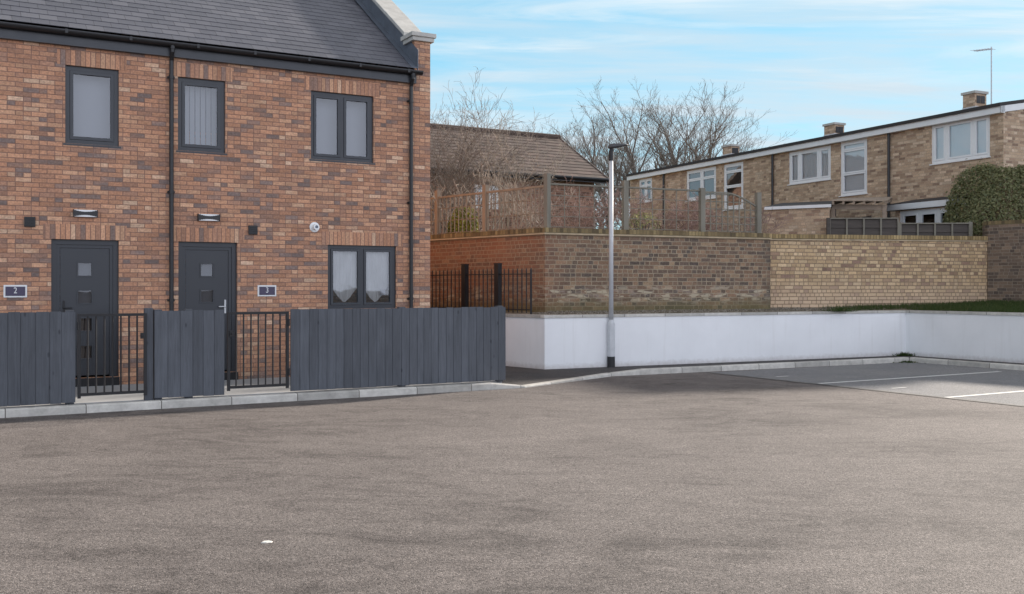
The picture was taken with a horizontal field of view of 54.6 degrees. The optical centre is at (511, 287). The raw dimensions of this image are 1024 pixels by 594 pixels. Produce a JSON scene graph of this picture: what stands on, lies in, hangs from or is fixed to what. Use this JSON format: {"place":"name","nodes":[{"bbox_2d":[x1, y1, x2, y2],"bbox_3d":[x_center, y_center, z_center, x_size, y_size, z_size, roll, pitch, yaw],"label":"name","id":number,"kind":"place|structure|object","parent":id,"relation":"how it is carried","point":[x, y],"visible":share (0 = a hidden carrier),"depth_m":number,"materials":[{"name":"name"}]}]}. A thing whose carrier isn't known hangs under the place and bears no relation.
{"place":"outdoors","nodes":[
{"label":"outdoors","id":0,"kind":"place"},
{"bbox_2d":[0,377,501,407],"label":"garden path","id":1,"kind":"structure","parent":0,"point":[140,396],"depth_m":14.37,"materials":[{"name":"concrete"}]},
{"bbox_2d":[0,310,74,406],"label":"board fence","id":2,"kind":"object","parent":1,"relation":"on","point":[37,358],"visible":0.99,"depth_m":12.46,"materials":[{"name":"grey wood"}]},
{"bbox_2d":[144,308,223,400],"bbox_3d":[-4.438,0.895,13.424,1.033,1.230,0.171,0,0,-29],"label":"board fence","id":3,"kind":"object","parent":1,"relation":"on","point":[185,353],"visible":0.98,"depth_m":13.34,"materials":[{"name":"grey wood"}]},
{"bbox_2d":[77,313,146,398],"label":"metal gate","id":4,"kind":"structure","parent":3,"relation":"attached to","point":[143,335],"depth_m":12.91,"materials":[{"name":"black metal"}]},
{"bbox_2d":[290,306,505,390],"bbox_3d":[-1.660,0.905,14.988,3.488,1.210,0.173,0,0,-29],"label":"board fence","id":5,"kind":"object","parent":1,"relation":"on","point":[359,348],"visible":1,"depth_m":14.84,"materials":[{"name":"grey wood"}]},
{"bbox_2d":[227,311,289,390],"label":"metal gate","id":6,"kind":"structure","parent":5,"relation":"attached to","point":[231,334],"depth_m":13.84,"materials":[{"name":"black metal"}]},
{"bbox_2d":[0,364,1023,593],"bbox_3d":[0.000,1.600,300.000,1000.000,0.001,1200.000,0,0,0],"label":"road","id":7,"kind":"structure","parent":0,"point":[694,483],"depth_m":7.64,"materials":[{"name":"grey asphalt"}]},
{"bbox_2d":[0,0,171,386],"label":"terraced house","id":8,"kind":"structure","parent":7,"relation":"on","point":[84,133],"depth_m":15.10,"materials":[{"name":"brick"}]},
{"bbox_2d":[51,239,118,386],"bbox_3d":[-6.485,0.391,15.058,0.947,2.219,0.245,0,0,-29],"label":"door","id":9,"kind":"structure","parent":8,"relation":"in","point":[84,278],"depth_m":15.13,"materials":[{"name":"plastic"}]},
{"bbox_2d":[63,65,120,147],"bbox_3d":[-6.447,-2.735,15.180,0.815,1.205,0.310,0,0,-29],"label":"window","id":10,"kind":"structure","parent":8,"relation":"in","point":[91,94],"depth_m":15.24,"materials":[{"name":"glass"}]},
{"bbox_2d":[97,0,435,379],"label":"terraced house","id":11,"kind":"structure","parent":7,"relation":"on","point":[299,154],"depth_m":16.69,"materials":[{"name":"brick"}]},
{"bbox_2d":[176,77,226,154],"bbox_3d":[-5.024,-2.732,15.963,0.801,1.197,0.280,0,0,-29],"label":"window","id":12,"kind":"structure","parent":11,"relation":"in","point":[183,83],"depth_m":16.02,"materials":[{"name":"glass"}]},
{"bbox_2d":[178,242,237,379],"bbox_3d":[-4.901,0.388,15.950,0.927,2.223,0.245,0,0,-29],"label":"door","id":13,"kind":"structure","parent":11,"relation":"in","point":[207,274],"depth_m":16.02,"materials":[{"name":"plastic"}]},
{"bbox_2d":[309,91,374,164],"bbox_3d":[-2.976,-2.729,17.135,1.187,1.190,0.310,0,0,-29],"label":"window","id":14,"kind":"structure","parent":11,"relation":"in","point":[341,124],"depth_m":17.18,"materials":[{"name":"glass"}]},
{"bbox_2d":[328,245,394,308],"bbox_3d":[-2.624,-0.161,17.243,1.317,1.122,0.175,0,0,-29],"label":"window","id":15,"kind":"structure","parent":11,"relation":"in","point":[370,269],"depth_m":17.24,"materials":[{"name":"plastic"}]},
{"bbox_2d":[0,357,1023,417],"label":"kerb","id":16,"kind":"structure","parent":7,"relation":"on","point":[135,405],"depth_m":14.72,"materials":[{"name":"concrete"}]},
{"bbox_2d":[706,372,1023,406],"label":"bay edging","id":17,"kind":"object","parent":7,"relation":"on","point":[872,389],"visible":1,"depth_m":15.28,"materials":[{"name":"grey concrete"}]},
{"bbox_2d":[713,362,1023,404],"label":"parking bay","id":18,"kind":"object","parent":7,"relation":"on","point":[977,382],"visible":1,"depth_m":17.30,"materials":[{"name":"grey asphalt"}]},
{"bbox_2d":[775,371,1023,397],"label":"road markings","id":19,"kind":"object","parent":18,"relation":"on","point":[929,376],"visible":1,"depth_m":16.71,"materials":[{"name":"paint"}]},
{"bbox_2d":[75,356,1023,384],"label":"footway","id":20,"kind":"structure","parent":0,"point":[519,376],"depth_m":18.11,"materials":[{"name":"grey concrete"}]},
{"bbox_2d":[607,143,627,366],"bbox_3d":[1.997,-0.602,18.729,0.399,4.234,0.200,0,0,-4],"label":"street lamp","id":21,"kind":"object","parent":20,"relation":"on","point":[611,339],"visible":1,"depth_m":18.68,"materials":[{"name":"metal"}]},
{"bbox_2d":[506,310,1023,368],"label":"retaining wall","id":22,"kind":"structure","parent":20,"relation":"on","point":[537,341],"depth_m":20.01,"materials":[{"name":"paint"}]},
{"bbox_2d":[430,263,531,313],"bbox_3d":[-0.745,0.035,19.965,0.116,1.010,3.341,0,0,-42],"label":"railing","id":23,"kind":"object","parent":22,"relation":"on","point":[465,274],"visible":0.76,"depth_m":19.77,"materials":[{"name":"black metal"}]},
{"bbox_2d":[820,306,859,311],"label":"weed","id":24,"kind":"object","parent":22,"relation":"on","point":[840,309],"visible":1,"depth_m":20.98,"materials":[{"name":"green plant"}]},
{"bbox_2d":[886,351,918,356],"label":"weed","id":25,"kind":"object","parent":20,"relation":"on","point":[904,354],"visible":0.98,"depth_m":21.72,"materials":[{"name":"green plant"}]},
{"bbox_2d":[392,0,1023,228],"label":"sky","id":26,"kind":"structure","parent":0,"point":[859,64],"materials":[{"name":"blue"}]},
{"bbox_2d":[506,303,1019,314],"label":"terrain","id":27,"kind":"structure","parent":0,"point":[511,312],"depth_m":19.96,"materials":[{"name":"green plant"}]},
{"bbox_2d":[430,227,771,311],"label":"garden wall","id":28,"kind":"structure","parent":27,"relation":"on","point":[669,270],"depth_m":20.23,"materials":[{"name":"brick"}]},
{"bbox_2d":[430,173,550,234],"bbox_3d":[-1.749,-1.635,22.051,0.100,1.160,7.389,0,0,-42],"label":"trellis fence","id":29,"kind":"object","parent":28,"relation":"on","point":[485,192],"visible":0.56,"depth_m":20.62,"materials":[{"name":"brown wood"}]},
{"bbox_2d":[551,180,761,232],"bbox_3d":[3.037,-1.605,20.369,5.034,1.100,0.100,0,0,-23],"label":"trellis fence","id":30,"kind":"object","parent":28,"relation":"on","point":[702,208],"visible":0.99,"depth_m":20.65,"materials":[{"name":"brown wood"}]},
{"bbox_2d":[529,305,886,314],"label":"gravel","id":31,"kind":"structure","parent":27,"relation":"on","point":[695,310],"depth_m":20.14,"materials":[{"name":"gravel"}]},
{"bbox_2d":[770,234,987,307],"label":"garden wall","id":32,"kind":"structure","parent":27,"relation":"on","point":[814,270],"depth_m":22.60,"materials":[{"name":"yellow brick"}]},
{"bbox_2d":[822,298,1023,312],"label":"grass","id":33,"kind":"structure","parent":27,"relation":"on","point":[993,305],"depth_m":22.10,"materials":[{"name":"green plant"}]},
{"bbox_2d":[982,219,1023,301],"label":"garden wall","id":34,"kind":"structure","parent":27,"relation":"on","point":[1005,261],"depth_m":23.24,"materials":[{"name":"brick"}]},
{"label":"garden ground","id":35,"kind":"structure","parent":0,"visible":0},
{"bbox_2d":[446,207,479,233],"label":"golden shrub","id":36,"kind":"object","parent":35,"relation":"on","point":[460,222],"visible":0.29,"depth_m":22.09,"materials":[{"name":"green plant"}]},
{"bbox_2d":[430,162,496,233],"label":"bare shrub","id":37,"kind":"object","parent":35,"relation":"on","point":[461,205],"visible":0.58,"depth_m":22.01,"materials":[{"name":"brown plant"}]},
{"bbox_2d":[430,161,516,234],"bbox_3d":[-1.262,-1.837,23.387,2.751,2.356,1.824,0,0,0],"label":"bare shrub","id":38,"kind":"object","parent":35,"relation":"on","point":[462,185],"visible":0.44,"depth_m":23.51,"materials":[{"name":"brown plant"}]},
{"bbox_2d":[430,66,531,234],"bbox_3d":[-1.465,-3.268,26.736,4.541,5.300,4.772,0,0,39],"label":"bare shrub","id":39,"kind":"object","parent":35,"relation":"on","point":[433,179],"visible":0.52,"depth_m":26.58,"materials":[{"name":"brown plant"}]},
{"bbox_2d":[430,101,563,231],"bbox_3d":[-0.680,-2.783,27.224,4.252,4.334,3.557,0,0,0],"label":"bare shrub","id":40,"kind":"object","parent":35,"relation":"on","point":[505,137],"visible":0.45,"depth_m":26.87,"materials":[{"name":"brown plant"}]},
{"bbox_2d":[463,130,544,227],"bbox_3d":[0.041,-2.155,24.122,2.892,3.009,2.817,0,0,31],"label":"bare shrub","id":41,"kind":"object","parent":35,"relation":"on","point":[504,187],"visible":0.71,"depth_m":24.10,"materials":[{"name":"brown plant"}]},
{"bbox_2d":[430,94,582,233],"bbox_3d":[-1.103,-3.051,26.903,6.743,4.878,4.352,0,0,45],"label":"bare shrub","id":42,"kind":"object","parent":35,"relation":"on","point":[472,169],"visible":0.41,"depth_m":26.89,"materials":[{"name":"brown plant"}]},
{"bbox_2d":[430,102,582,229],"bbox_3d":[-0.202,-2.750,26.823,4.434,4.299,4.105,0,0,0],"label":"bare shrub","id":43,"kind":"object","parent":35,"relation":"on","point":[486,125],"visible":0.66,"depth_m":26.69,"materials":[{"name":"brown plant"}]},
{"bbox_2d":[430,123,608,234],"bbox_3d":[-8.660,-3.148,31.074,24.030,5.095,6.580,0,0,-29],"label":"bungalow","id":44,"kind":"object","parent":35,"relation":"on","point":[583,170],"visible":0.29,"depth_m":33.83,"materials":[{"name":"brown tile"}]},
{"bbox_2d":[474,185,497,208],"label":"window","id":45,"kind":"structure","parent":44,"relation":"in","point":[476,185],"depth_m":32.35,"materials":[{"name":"white plastic"}]},
{"bbox_2d":[491,179,575,228],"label":"bare shrub","id":46,"kind":"object","parent":35,"relation":"on","point":[537,206],"visible":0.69,"depth_m":21.36,"materials":[{"name":"brown plant"}]},
{"bbox_2d":[505,172,621,228],"bbox_3d":[1.137,-1.671,22.408,2.830,2.020,2.450,0,0,0],"label":"bare shrub","id":47,"kind":"object","parent":35,"relation":"on","point":[576,218],"visible":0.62,"depth_m":22.23,"materials":[{"name":"brown plant"}]},
{"bbox_2d":[527,122,619,227],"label":"bare tree","id":48,"kind":"object","parent":35,"relation":"on","point":[577,143],"visible":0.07,"depth_m":46.69,"materials":[{"name":"brown plant"}]},
{"bbox_2d":[540,99,651,228],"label":"bare tree","id":49,"kind":"object","parent":35,"relation":"on","point":[593,144],"visible":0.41,"depth_m":51.52,"materials":[{"name":"brown plant"}]},
{"bbox_2d":[533,184,673,229],"bbox_3d":[2.075,-1.598,22.658,3.158,1.902,2.594,0,0,36],"label":"bare shrub","id":50,"kind":"object","parent":35,"relation":"on","point":[600,205],"visible":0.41,"depth_m":22.57,"materials":[{"name":"brown plant"}]},
{"bbox_2d":[552,110,659,228],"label":"bare tree","id":51,"kind":"object","parent":35,"relation":"on","point":[625,172],"visible":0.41,"depth_m":49.92,"materials":[{"name":"brown plant"}]},
{"bbox_2d":[570,98,656,226],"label":"bare tree","id":52,"kind":"object","parent":35,"relation":"on","point":[614,150],"visible":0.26,"depth_m":57.59,"materials":[{"name":"brown plant"}]},
{"bbox_2d":[591,189,694,230],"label":"bare shrub","id":53,"kind":"object","parent":35,"relation":"on","point":[643,220],"visible":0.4,"depth_m":22.03,"materials":[{"name":"brown plant"}]},
{"bbox_2d":[629,212,660,229],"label":"garden shrub","id":54,"kind":"object","parent":35,"relation":"on","point":[645,217],"visible":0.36,"depth_m":21.89,"materials":[{"name":"green plant"}]},
{"bbox_2d":[626,168,664,229],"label":"terraced house","id":55,"kind":"structure","parent":35,"relation":"on","point":[651,178],"depth_m":39.67,"materials":[{"name":"brick"}]},
{"bbox_2d":[639,178,651,202],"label":"window","id":56,"kind":"structure","parent":55,"relation":"in","point":[647,182],"depth_m":39.81,"materials":[{"name":"white plastic"}]},
{"bbox_2d":[578,76,729,197],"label":"bare tree","id":57,"kind":"object","parent":35,"relation":"on","point":[669,146],"visible":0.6,"depth_m":52.44,"materials":[{"name":"brown plant"}]},
{"bbox_2d":[633,193,728,231],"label":"bare shrub","id":58,"kind":"object","parent":35,"relation":"on","point":[708,226],"visible":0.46,"depth_m":22.47,"materials":[{"name":"brown plant"}]},
{"bbox_2d":[657,188,731,231],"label":"bare shrub","id":59,"kind":"object","parent":35,"relation":"on","point":[692,212],"visible":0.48,"depth_m":22.73,"materials":[{"name":"brown plant"}]},
{"bbox_2d":[605,80,796,168],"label":"bare tree","id":60,"kind":"object","parent":35,"relation":"on","point":[710,148],"visible":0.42,"depth_m":55.44,"materials":[{"name":"brown plant"}]},
{"bbox_2d":[660,144,770,232],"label":"terraced house","id":61,"kind":"structure","parent":35,"relation":"on","point":[745,174],"depth_m":35.17,"materials":[{"name":"brick"}]},
{"bbox_2d":[687,166,715,201],"bbox_3d":[6.982,-3.775,36.491,0.155,1.169,1.879,0,0,-25],"label":"window","id":62,"kind":"structure","parent":61,"relation":"in","point":[705,177],"depth_m":36.41,"materials":[{"name":"white plastic"}]},
{"bbox_2d":[723,162,743,210],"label":"window","id":63,"kind":"structure","parent":61,"relation":"in","point":[733,172],"depth_m":34.86,"materials":[{"name":"white plastic"}]},
{"bbox_2d":[683,103,765,160],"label":"bare tree","id":64,"kind":"object","parent":35,"relation":"on","point":[725,135],"visible":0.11,"depth_m":58.13,"materials":[{"name":"brown plant"}]},
{"bbox_2d":[674,192,793,233],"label":"bare shrub","id":65,"kind":"object","parent":35,"relation":"on","point":[765,221],"visible":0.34,"depth_m":23.38,"materials":[{"name":"brown plant"}]},
{"bbox_2d":[764,201,835,234],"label":"outbuilding","id":66,"kind":"structure","parent":35,"relation":"on","point":[809,217],"depth_m":25.00,"materials":[{"name":"brick"}]},
{"bbox_2d":[769,122,886,217],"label":"terraced house","id":67,"kind":"structure","parent":35,"relation":"on","point":[835,161],"depth_m":30.34,"materials":[{"name":"brick"}]},
{"bbox_2d":[787,145,830,185],"bbox_3d":[9.431,-3.833,31.347,0.164,1.074,1.961,0,0,-25],"label":"window","id":68,"kind":"structure","parent":67,"relation":"in","point":[814,164],"depth_m":31.40,"materials":[{"name":"white plastic"}]},
{"bbox_2d":[839,138,867,196],"bbox_3d":[10.240,-3.566,29.635,0.155,1.665,1.143,0,0,-25],"label":"window","id":69,"kind":"structure","parent":67,"relation":"in","point":[854,152],"depth_m":29.71,"materials":[{"name":"white plastic"}]},
{"bbox_2d":[831,197,891,217],"bbox_3d":[9.325,-1.045,26.326,1.662,2.890,2.570,0,0,17],"label":"canopy","id":70,"kind":"object","parent":35,"relation":"on","point":[855,205],"visible":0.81,"depth_m":25.45,"materials":[{"name":"wood"}]},
{"bbox_2d":[826,217,972,235],"bbox_3d":[9.451,-0.649,24.200,3.476,2.097,0.080,0,0,3],"label":"panel fence","id":71,"kind":"object","parent":35,"relation":"on","point":[865,226],"visible":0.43,"depth_m":24.21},
{"bbox_2d":[885,47,1023,235],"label":"terraced house","id":72,"kind":"structure","parent":35,"relation":"on","point":[927,157],"depth_m":26.54,"materials":[{"name":"brick"}]},
{"bbox_2d":[900,208,953,222],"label":"window","id":73,"kind":"structure","parent":72,"relation":"in","point":[919,214],"depth_m":26.11,"materials":[{"name":"white plastic"}]},
{"bbox_2d":[929,116,990,165],"bbox_3d":[11.866,-3.877,26.214,0.155,1.119,1.912,0,0,-25],"label":"window","id":74,"kind":"structure","parent":72,"relation":"in","point":[958,141],"depth_m":26.24,"materials":[{"name":"white plastic"}]},
{"bbox_2d":[940,158,1023,235],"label":"hedge bush","id":75,"kind":"object","parent":35,"relation":"on","point":[988,170],"visible":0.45,"depth_m":24.39,"materials":[{"name":"green plant"}]}
]}

